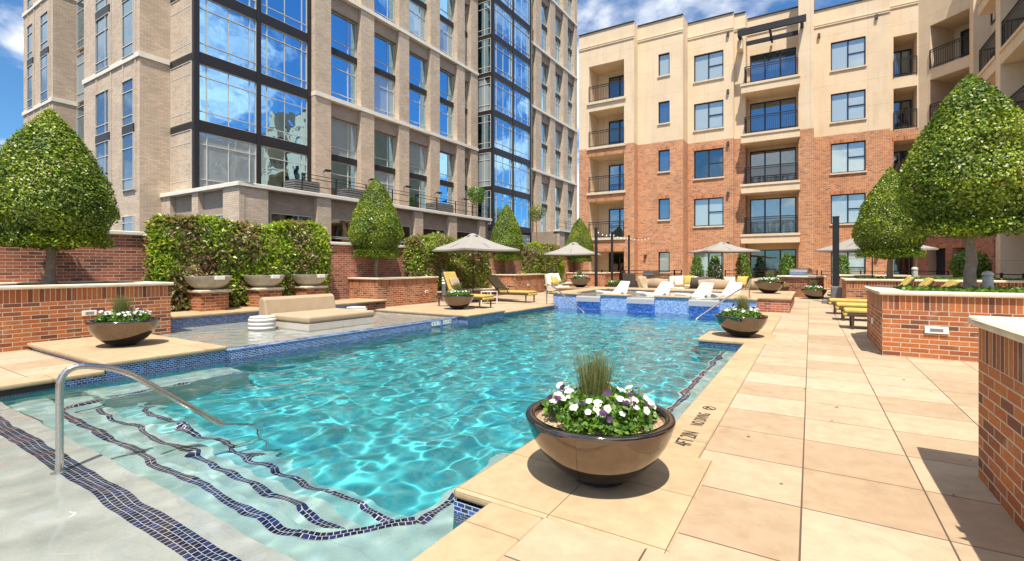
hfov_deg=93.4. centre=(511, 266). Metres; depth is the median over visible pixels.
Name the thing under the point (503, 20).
bay window
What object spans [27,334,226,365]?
raised slab
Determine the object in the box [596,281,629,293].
water lounger
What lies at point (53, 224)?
topiary tree
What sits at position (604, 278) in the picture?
brick planter
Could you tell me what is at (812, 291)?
flower bowl
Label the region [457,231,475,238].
window
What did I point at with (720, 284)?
curved sofa
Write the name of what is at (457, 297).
flower bowl
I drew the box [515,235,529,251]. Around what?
bay window
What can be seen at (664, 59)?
window
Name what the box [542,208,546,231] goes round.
window
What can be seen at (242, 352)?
ledge spill wall
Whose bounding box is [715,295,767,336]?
flower bowl
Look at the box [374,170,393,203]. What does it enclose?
window
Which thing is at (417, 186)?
window
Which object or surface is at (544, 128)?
window
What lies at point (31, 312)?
brick planter
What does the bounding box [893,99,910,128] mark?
balcony door
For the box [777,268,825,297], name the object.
grill station
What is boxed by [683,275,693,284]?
pillow
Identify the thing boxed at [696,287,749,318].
pool handrail
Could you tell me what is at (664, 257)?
window
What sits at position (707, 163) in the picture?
window
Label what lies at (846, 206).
window
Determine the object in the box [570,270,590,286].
flower bowl
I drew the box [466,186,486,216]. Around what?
potted tree
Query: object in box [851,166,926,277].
topiary tree
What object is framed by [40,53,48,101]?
window
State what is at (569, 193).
window
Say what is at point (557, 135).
window
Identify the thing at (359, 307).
ribbed stool
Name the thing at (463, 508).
pool basin
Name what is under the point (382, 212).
topiary tree
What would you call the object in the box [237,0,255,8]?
bay window
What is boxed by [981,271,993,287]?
bollard light
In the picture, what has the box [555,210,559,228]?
window
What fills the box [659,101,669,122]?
window
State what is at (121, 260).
garden wall
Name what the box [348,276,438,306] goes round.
brick planter
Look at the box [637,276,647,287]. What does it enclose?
sling chaise
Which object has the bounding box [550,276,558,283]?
pillow
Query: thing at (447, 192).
window
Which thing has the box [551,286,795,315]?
raised spa
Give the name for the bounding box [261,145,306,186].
bay window
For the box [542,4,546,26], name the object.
window
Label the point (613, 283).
flower trough
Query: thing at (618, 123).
balcony door
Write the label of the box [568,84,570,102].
window
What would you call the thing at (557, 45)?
window
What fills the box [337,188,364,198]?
louvred unit
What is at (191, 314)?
ledge back coping
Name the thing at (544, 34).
window
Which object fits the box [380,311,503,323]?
raised slab base
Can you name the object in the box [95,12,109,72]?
window
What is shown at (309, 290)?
brick pedestal
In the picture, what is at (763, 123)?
balcony door
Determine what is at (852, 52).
window
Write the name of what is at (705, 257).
window
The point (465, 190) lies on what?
window
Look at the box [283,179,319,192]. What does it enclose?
louvred unit
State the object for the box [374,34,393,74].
window
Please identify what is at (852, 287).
brick planter
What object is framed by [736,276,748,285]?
pillow
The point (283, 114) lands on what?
bay window
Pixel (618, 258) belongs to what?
balcony door
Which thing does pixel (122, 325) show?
flower bowl
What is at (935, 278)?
ground cover
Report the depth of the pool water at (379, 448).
4.07 m
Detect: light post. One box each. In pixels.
[595,228,597,286]
[610,231,613,280]
[628,235,629,273]
[822,216,841,303]
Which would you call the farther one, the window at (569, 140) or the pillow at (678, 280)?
the window at (569, 140)
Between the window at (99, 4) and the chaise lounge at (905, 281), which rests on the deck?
the chaise lounge at (905, 281)
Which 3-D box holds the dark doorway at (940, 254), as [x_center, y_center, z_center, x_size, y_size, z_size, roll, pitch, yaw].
[24.292,0.055,27.056,0.100,2.130,0.860,0,0,-13]
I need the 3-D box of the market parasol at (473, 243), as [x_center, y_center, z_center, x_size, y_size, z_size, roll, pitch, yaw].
[-1.493,0.010,18.501,2.550,2.620,2.550,0,0,-40]
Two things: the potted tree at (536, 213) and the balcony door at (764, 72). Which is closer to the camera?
the balcony door at (764, 72)
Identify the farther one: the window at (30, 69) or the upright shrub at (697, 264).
the window at (30, 69)
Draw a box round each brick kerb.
[437,287,508,300]
[544,282,572,290]
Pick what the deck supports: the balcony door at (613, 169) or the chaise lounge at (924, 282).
the chaise lounge at (924, 282)
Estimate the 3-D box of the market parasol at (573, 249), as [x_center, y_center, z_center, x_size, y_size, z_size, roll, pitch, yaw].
[3.199,0.010,24.947,2.550,2.620,2.550,0,0,18]
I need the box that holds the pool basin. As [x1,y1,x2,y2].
[64,306,741,516]
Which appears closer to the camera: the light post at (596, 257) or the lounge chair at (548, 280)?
the light post at (596, 257)
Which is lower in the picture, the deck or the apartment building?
the deck
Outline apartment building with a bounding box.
[579,0,1023,287]
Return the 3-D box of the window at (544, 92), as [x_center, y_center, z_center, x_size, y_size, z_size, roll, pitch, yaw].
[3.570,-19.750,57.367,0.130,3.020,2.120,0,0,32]
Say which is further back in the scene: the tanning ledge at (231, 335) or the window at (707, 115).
the window at (707, 115)
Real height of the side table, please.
0.455 m
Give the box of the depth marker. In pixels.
[432,319,450,325]
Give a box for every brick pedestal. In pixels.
[187,289,231,311]
[244,287,284,306]
[291,285,327,295]
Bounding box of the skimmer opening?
[0,382,55,396]
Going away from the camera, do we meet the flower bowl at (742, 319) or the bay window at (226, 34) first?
the flower bowl at (742, 319)
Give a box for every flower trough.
[605,280,622,286]
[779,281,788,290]
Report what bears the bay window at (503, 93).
in the brick tower
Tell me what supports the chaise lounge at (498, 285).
on the deck
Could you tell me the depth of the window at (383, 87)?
36.08 m
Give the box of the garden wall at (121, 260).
[0,225,582,310]
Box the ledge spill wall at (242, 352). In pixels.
[226,317,457,359]
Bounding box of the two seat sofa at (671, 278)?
[669,276,695,288]
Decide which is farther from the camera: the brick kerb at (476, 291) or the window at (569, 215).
the window at (569, 215)
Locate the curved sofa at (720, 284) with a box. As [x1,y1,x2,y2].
[698,279,729,289]
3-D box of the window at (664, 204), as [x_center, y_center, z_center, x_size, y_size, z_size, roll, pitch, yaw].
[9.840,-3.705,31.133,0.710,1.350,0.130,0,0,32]
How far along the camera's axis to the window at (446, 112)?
42.31 m
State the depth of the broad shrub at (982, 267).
16.57 m
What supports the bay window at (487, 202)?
in the brick tower
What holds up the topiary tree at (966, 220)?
in the brick planter at (935, 325)
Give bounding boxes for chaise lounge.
[435,272,493,307]
[485,275,536,302]
[828,277,914,313]
[835,278,934,320]
[842,280,960,328]
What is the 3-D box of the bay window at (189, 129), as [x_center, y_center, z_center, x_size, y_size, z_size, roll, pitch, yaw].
[-17.513,-5.555,25.591,2.250,3.150,0.130,0,0,32]
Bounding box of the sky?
[0,0,854,221]
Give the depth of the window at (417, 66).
39.16 m
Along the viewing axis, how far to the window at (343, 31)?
32.97 m
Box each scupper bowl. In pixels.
[183,276,231,289]
[242,275,284,287]
[291,274,327,285]
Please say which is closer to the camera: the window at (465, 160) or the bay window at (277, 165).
the bay window at (277, 165)
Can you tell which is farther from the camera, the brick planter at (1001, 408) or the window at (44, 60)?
the window at (44, 60)
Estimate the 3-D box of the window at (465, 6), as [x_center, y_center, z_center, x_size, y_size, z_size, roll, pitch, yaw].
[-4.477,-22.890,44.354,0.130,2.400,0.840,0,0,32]
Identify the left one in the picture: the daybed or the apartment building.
the daybed
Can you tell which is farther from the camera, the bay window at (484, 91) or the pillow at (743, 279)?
the bay window at (484, 91)
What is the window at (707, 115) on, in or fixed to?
in the apartment building
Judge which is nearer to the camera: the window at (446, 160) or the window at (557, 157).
the window at (446, 160)
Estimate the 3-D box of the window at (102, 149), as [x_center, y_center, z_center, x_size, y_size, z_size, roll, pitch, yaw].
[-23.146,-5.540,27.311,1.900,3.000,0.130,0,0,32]
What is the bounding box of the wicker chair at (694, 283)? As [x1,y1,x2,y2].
[684,276,714,288]
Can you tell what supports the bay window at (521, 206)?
in the brick tower
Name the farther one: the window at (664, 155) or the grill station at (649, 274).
the window at (664, 155)
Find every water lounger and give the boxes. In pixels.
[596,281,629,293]
[636,282,671,294]
[675,282,713,298]
[711,282,742,301]
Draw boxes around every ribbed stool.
[248,315,276,329]
[346,306,366,309]
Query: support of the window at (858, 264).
in the apartment building
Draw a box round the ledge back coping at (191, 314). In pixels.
[171,298,387,318]
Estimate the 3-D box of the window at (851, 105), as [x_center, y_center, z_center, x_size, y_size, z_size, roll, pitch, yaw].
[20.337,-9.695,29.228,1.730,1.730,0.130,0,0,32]
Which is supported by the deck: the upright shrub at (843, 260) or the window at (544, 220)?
the upright shrub at (843, 260)
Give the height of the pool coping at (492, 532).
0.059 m
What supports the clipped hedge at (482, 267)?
on the brick kerb at (476, 291)
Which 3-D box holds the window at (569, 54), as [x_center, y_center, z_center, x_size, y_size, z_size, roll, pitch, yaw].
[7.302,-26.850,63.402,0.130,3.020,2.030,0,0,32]
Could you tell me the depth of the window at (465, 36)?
44.64 m
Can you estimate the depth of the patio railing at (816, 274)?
27.15 m
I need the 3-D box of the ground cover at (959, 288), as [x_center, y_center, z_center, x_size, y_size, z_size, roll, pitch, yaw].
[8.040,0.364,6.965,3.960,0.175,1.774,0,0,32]
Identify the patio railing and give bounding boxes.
[582,270,681,280]
[725,270,817,279]
[821,270,948,289]
[983,273,1023,278]
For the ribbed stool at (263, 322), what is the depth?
9.69 m
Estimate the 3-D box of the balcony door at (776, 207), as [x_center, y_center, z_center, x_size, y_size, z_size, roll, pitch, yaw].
[16.399,-3.140,30.370,2.550,2.340,0.130,0,0,32]
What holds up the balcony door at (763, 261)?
in the apartment building
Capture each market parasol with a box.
[430,233,519,301]
[544,242,601,285]
[687,241,759,279]
[814,232,938,276]
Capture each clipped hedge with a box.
[140,213,333,311]
[402,231,493,290]
[520,241,566,283]
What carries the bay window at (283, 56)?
in the brick tower
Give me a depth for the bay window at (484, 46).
45.32 m
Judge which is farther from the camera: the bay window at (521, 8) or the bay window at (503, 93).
the bay window at (521, 8)
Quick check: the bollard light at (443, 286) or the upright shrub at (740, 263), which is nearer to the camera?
the bollard light at (443, 286)
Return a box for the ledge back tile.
[171,304,357,327]
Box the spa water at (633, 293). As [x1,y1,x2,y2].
[581,290,723,298]
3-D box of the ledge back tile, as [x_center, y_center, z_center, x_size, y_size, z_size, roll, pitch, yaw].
[-7.039,1.357,11.548,1.380,0.525,7.240,0,0,32]
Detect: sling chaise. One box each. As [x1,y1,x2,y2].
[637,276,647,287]
[647,278,668,287]
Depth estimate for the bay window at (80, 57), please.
32.42 m
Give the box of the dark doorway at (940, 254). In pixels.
[936,249,944,274]
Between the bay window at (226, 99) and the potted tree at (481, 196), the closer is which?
the bay window at (226, 99)
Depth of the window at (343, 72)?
32.98 m
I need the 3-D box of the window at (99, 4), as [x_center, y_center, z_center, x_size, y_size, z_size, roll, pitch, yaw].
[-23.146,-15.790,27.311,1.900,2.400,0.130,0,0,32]
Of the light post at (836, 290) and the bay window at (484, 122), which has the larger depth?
the bay window at (484, 122)
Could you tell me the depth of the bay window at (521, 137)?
49.40 m
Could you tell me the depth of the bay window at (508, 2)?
47.35 m
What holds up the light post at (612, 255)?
on the deck
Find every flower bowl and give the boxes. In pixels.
[84,294,160,346]
[442,282,473,308]
[525,348,675,487]
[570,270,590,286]
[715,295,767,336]
[754,270,783,293]
[801,280,826,298]
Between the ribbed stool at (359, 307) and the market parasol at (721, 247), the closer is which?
the ribbed stool at (359, 307)
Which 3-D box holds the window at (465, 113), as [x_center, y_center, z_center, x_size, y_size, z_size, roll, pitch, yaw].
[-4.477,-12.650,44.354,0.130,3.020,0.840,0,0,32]
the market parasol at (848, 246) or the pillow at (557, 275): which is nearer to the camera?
the market parasol at (848, 246)
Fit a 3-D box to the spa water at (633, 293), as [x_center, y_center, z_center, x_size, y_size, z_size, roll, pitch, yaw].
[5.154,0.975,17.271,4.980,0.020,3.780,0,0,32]
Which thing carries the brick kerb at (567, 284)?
on the deck
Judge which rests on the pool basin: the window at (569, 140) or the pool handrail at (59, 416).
the pool handrail at (59, 416)
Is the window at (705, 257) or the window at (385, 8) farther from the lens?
the window at (385, 8)
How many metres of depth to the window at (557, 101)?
60.79 m
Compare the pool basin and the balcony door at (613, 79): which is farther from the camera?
the balcony door at (613, 79)
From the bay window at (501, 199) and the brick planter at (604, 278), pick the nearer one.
the brick planter at (604, 278)
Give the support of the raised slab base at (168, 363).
on the deck
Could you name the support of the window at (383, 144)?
in the brick tower
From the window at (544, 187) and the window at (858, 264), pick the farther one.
the window at (544, 187)
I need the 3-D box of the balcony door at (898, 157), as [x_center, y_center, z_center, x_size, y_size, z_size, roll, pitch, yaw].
[23.704,-6.030,29.415,0.980,2.000,0.130,0,0,32]
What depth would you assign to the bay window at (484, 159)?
45.32 m
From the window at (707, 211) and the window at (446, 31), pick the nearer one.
the window at (707, 211)
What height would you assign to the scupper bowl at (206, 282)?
0.325 m
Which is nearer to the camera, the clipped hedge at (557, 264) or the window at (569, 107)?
the clipped hedge at (557, 264)
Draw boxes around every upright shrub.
[689,255,705,276]
[706,255,722,279]
[733,253,752,287]
[777,252,794,277]
[831,255,851,274]
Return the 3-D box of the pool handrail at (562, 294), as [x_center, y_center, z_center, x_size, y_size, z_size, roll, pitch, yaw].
[1.791,1.142,15.998,0.083,1.084,2.204,0,0,-33]
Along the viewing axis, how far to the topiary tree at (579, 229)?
30.52 m
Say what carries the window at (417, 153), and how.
in the brick tower
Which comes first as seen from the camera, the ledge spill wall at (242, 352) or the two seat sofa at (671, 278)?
the ledge spill wall at (242, 352)
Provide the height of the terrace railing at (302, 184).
0.980 m
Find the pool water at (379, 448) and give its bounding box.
[0,308,737,560]
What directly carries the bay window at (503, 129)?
in the brick tower
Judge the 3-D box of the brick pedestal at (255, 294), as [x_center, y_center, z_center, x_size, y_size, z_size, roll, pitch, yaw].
[-6.537,0.787,12.720,0.720,0.495,0.720,0,0,32]
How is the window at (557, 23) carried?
in the brick tower
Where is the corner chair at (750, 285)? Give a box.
[742,278,758,289]
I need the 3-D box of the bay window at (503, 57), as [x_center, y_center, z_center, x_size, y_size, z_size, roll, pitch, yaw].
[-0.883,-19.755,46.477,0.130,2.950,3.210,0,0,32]
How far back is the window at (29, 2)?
33.96 m
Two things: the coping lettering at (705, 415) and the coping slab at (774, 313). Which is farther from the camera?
the coping slab at (774, 313)
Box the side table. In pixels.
[481,291,497,303]
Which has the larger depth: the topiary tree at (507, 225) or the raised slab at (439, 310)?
the topiary tree at (507, 225)
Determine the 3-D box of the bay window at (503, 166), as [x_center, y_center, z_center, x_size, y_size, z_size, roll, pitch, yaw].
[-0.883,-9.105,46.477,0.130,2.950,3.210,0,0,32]
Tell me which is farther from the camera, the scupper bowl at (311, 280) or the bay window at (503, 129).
the bay window at (503, 129)
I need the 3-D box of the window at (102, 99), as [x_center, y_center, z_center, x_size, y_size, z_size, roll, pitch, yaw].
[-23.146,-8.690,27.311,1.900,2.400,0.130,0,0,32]
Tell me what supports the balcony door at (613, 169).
in the apartment building
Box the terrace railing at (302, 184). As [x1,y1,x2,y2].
[301,173,488,217]
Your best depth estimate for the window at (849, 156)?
29.18 m
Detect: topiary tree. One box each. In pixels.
[0,108,120,284]
[346,178,403,277]
[490,204,523,273]
[564,217,594,270]
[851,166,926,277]
[893,73,1023,291]
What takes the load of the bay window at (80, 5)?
in the brick tower
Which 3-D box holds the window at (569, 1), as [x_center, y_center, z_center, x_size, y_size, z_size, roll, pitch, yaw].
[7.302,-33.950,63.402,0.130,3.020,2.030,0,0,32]
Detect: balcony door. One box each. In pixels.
[609,75,623,98]
[609,119,623,144]
[609,164,623,190]
[609,208,623,236]
[609,253,623,280]
[750,47,795,82]
[750,97,795,132]
[750,147,795,183]
[750,197,795,233]
[750,249,795,278]
[893,49,910,76]
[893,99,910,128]
[893,150,910,178]
[893,257,910,274]
[960,29,968,57]
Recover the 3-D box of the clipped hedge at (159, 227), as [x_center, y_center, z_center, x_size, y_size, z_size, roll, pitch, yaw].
[-6.981,-0.102,12.915,0.985,2.693,5.086,0,0,32]
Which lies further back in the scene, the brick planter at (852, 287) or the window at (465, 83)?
the window at (465, 83)
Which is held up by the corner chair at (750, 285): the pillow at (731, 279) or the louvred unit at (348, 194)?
the pillow at (731, 279)
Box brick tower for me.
[22,0,577,251]
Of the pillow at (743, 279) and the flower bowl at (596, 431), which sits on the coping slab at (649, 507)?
the flower bowl at (596, 431)
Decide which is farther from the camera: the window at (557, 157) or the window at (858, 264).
the window at (557, 157)
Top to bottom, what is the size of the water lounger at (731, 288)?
0.813 m
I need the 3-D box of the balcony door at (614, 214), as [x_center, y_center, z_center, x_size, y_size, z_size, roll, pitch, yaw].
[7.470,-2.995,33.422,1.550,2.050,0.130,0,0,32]
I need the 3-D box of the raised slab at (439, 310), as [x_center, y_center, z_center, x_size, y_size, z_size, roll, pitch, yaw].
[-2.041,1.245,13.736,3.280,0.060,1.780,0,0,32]
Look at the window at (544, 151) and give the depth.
57.88 m
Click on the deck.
(882, 466)
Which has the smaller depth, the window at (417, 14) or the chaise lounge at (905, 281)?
the chaise lounge at (905, 281)
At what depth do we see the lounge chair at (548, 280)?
23.63 m
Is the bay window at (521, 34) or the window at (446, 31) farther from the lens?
the bay window at (521, 34)
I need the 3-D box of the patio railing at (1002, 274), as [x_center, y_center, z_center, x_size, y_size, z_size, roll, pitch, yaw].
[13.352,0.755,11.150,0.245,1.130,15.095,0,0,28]
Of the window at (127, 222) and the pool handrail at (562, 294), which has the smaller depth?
the pool handrail at (562, 294)
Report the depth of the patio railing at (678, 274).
30.02 m
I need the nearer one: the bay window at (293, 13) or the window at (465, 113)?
the bay window at (293, 13)
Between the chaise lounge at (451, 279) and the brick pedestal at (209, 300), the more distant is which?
the chaise lounge at (451, 279)
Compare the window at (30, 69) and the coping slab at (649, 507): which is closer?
the coping slab at (649, 507)
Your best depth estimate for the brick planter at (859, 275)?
20.57 m
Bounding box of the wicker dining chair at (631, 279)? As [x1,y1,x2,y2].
[623,273,638,287]
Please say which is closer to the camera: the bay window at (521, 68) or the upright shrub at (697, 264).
the upright shrub at (697, 264)
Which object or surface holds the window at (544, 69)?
in the brick tower
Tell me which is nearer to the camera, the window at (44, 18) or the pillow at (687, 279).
the pillow at (687, 279)
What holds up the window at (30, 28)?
in the brick tower
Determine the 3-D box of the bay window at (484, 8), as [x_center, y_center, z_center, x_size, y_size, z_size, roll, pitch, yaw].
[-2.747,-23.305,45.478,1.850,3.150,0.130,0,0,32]
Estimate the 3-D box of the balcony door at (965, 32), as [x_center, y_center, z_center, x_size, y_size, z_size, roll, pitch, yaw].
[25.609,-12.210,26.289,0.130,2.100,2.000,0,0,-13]
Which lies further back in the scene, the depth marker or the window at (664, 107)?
the window at (664, 107)
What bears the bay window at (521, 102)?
in the brick tower
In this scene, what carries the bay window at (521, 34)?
in the brick tower
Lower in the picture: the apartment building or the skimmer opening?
the skimmer opening
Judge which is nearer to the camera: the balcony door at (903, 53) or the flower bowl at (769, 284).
the flower bowl at (769, 284)
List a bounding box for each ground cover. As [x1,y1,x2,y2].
[855,276,1023,279]
[893,284,1023,292]
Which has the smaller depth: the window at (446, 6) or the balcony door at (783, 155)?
the balcony door at (783, 155)
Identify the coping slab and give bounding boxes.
[454,439,712,553]
[697,331,775,344]
[760,312,786,315]
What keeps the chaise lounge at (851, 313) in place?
on the deck
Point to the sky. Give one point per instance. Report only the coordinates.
(592, 15)
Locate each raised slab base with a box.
[31,348,225,378]
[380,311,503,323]
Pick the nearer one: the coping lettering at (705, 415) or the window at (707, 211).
the coping lettering at (705, 415)
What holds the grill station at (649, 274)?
on the deck
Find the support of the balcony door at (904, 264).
in the apartment building
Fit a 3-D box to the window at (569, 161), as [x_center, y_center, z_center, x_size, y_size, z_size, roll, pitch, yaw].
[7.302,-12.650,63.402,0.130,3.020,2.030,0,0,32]
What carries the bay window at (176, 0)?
in the brick tower
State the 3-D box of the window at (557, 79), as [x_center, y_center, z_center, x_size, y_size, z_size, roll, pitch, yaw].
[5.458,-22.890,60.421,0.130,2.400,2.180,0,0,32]
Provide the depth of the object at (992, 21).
23.64 m
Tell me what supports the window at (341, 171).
in the brick tower
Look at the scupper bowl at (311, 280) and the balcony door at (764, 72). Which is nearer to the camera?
the scupper bowl at (311, 280)
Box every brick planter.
[0,280,173,352]
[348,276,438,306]
[492,273,544,292]
[566,272,619,286]
[839,274,953,286]
[840,277,1023,298]
[864,286,1023,362]
[968,315,1023,532]
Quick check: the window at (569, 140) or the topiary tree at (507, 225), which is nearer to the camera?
the topiary tree at (507, 225)
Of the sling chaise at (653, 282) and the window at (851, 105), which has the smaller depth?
the sling chaise at (653, 282)
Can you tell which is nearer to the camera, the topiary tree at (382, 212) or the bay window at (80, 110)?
the topiary tree at (382, 212)
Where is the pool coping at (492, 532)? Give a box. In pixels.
[0,304,780,560]
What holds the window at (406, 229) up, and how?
in the brick tower
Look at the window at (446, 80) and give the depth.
42.32 m
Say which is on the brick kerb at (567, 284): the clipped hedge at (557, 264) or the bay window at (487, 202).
the clipped hedge at (557, 264)
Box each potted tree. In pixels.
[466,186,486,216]
[528,205,545,241]
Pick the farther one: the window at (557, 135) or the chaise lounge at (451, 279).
the window at (557, 135)
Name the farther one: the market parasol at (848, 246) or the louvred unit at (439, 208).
the louvred unit at (439, 208)
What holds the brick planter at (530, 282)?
on the deck
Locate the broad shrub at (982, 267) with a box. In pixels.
[946,250,993,277]
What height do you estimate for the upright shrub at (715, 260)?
2.002 m
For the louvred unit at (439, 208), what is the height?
1.150 m
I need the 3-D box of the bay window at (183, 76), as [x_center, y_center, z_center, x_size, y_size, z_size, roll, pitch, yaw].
[-17.513,-9.105,25.591,2.250,3.150,0.130,0,0,32]
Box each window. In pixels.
[27,0,33,8]
[27,22,33,59]
[27,63,33,108]
[40,10,48,50]
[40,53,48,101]
[77,0,83,50]
[77,51,83,102]
[77,105,83,142]
[95,0,109,12]
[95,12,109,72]
[95,88,109,136]
[95,140,109,190]
[121,0,133,58]
[121,77,133,126]
[121,132,133,191]
[121,215,134,230]
[170,0,191,61]
[170,60,191,127]
[170,129,191,191]
[200,0,255,70]
[200,64,255,132]
[200,132,255,186]
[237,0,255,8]
[261,0,306,32]
[261,23,306,88]
[261,84,306,145]
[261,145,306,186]
[270,213,311,233]
[331,11,355,57]
[331,54,355,104]
[331,118,355,158]
[331,161,355,194]
[331,219,352,237]
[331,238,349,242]
[374,0,393,22]
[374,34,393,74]
[374,73,393,117]
[374,131,393,167]
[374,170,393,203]
[402,226,410,241]
[409,0,425,41]
[409,53,425,89]
[409,88,425,128]
[409,142,425,175]
[409,178,425,208]
[423,228,444,235]
[440,0,452,21]
[440,20,452,57]
[440,69,452,101]
[440,102,452,138]
[440,152,452,181]
[440,185,452,204]
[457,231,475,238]
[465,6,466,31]
[465,36,466,65]
[465,83,466,108]
[465,113,466,143]
[465,160,466,185]
[465,190,466,214]
[478,0,490,37]
[478,38,490,74]
[478,76,490,111]
[478,114,490,149]
[478,152,490,186]
[478,190,490,223]
[495,3,511,45]
[495,40,511,81]
[495,78,511,117]
[495,116,511,153]
[495,154,511,188]
[495,192,511,222]
[501,0,511,9]
[514,0,529,24]
[514,19,529,58]
[514,54,529,92]
[514,90,529,126]
[514,125,529,159]
[514,161,529,193]
[514,196,529,227]
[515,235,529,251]
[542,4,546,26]
[542,28,546,51]
[542,64,546,85]
[542,88,546,112]
[542,124,546,144]
[542,148,546,172]
[542,183,546,203]
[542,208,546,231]
[555,17,559,38]
[555,40,559,62]
[555,74,559,94]
[555,96,559,119]
[555,131,559,150]
[555,153,559,176]
[555,188,559,207]
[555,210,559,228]
[568,0,570,16]
[568,30,570,48]
[568,51,570,71]
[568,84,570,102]
[568,105,570,126]
[568,138,570,155]
[568,159,570,180]
[568,192,570,209]
[568,213,570,230]
[659,53,669,75]
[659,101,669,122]
[659,149,669,171]
[659,198,669,219]
[659,252,669,271]
[694,50,722,81]
[694,100,722,130]
[694,148,722,178]
[694,197,722,225]
[694,253,722,278]
[831,36,865,70]
[831,89,865,121]
[831,140,865,172]
[831,193,865,223]
[831,252,865,284]
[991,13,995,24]
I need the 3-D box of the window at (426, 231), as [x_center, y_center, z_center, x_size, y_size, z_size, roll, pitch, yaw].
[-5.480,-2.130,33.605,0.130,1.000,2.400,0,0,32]
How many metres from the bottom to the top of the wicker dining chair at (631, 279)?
1.000 m
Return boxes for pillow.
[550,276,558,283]
[551,273,561,281]
[673,276,683,284]
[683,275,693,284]
[724,277,735,281]
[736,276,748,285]
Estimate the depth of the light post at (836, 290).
17.36 m
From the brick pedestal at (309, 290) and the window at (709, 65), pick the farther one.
the window at (709, 65)
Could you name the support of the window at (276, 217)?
in the brick tower
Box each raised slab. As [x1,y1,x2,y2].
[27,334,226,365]
[376,305,504,316]
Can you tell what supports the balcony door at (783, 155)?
in the apartment building
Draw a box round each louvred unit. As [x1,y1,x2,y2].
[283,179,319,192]
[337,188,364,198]
[425,202,453,212]
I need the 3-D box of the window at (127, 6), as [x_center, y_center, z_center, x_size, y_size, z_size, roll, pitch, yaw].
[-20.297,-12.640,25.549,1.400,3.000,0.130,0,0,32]
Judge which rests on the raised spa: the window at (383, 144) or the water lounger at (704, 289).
the water lounger at (704, 289)
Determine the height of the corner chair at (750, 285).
0.906 m
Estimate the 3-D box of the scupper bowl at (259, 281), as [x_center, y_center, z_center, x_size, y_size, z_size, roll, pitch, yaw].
[-6.512,0.376,12.704,1.060,0.325,1.000,0,0,32]
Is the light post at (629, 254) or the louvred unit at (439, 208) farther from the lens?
the louvred unit at (439, 208)
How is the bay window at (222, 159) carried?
in the brick tower
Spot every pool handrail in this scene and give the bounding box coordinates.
[55,363,225,463]
[546,284,583,311]
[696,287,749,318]
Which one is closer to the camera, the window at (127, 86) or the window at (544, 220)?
the window at (127, 86)
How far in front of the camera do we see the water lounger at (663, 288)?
16.74 m
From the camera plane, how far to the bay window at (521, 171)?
49.40 m
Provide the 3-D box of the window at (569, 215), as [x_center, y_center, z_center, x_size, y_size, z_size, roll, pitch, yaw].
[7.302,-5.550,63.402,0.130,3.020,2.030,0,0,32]
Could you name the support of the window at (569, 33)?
in the brick tower
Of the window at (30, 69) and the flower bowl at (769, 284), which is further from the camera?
the window at (30, 69)
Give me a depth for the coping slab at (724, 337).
8.84 m
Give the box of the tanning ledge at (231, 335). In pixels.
[153,311,453,348]
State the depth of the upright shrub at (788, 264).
25.29 m
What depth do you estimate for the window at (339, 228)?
26.91 m
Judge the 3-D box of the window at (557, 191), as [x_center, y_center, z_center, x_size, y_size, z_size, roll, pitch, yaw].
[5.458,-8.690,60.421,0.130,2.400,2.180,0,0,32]
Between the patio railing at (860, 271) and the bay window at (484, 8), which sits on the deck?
the patio railing at (860, 271)
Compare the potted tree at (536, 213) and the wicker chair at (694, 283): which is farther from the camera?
the potted tree at (536, 213)
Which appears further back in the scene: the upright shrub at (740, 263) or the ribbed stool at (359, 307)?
the upright shrub at (740, 263)
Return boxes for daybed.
[259,294,373,330]
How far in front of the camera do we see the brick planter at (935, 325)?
6.88 m
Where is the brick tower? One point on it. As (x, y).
(235, 110)
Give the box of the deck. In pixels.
[0,288,1023,560]
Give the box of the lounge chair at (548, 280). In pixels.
[545,273,568,293]
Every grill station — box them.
[636,270,660,278]
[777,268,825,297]
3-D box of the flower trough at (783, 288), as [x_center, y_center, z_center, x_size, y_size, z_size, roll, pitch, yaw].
[11.411,0.959,20.927,0.947,0.722,0.991,0,0,-38]
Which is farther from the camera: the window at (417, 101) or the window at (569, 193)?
the window at (569, 193)
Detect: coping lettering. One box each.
[675,430,696,445]
[692,412,709,425]
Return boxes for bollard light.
[441,269,445,301]
[911,267,917,276]
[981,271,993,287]
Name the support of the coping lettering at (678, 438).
on the pool coping at (492, 532)
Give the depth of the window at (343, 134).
32.97 m
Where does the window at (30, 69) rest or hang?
in the brick tower

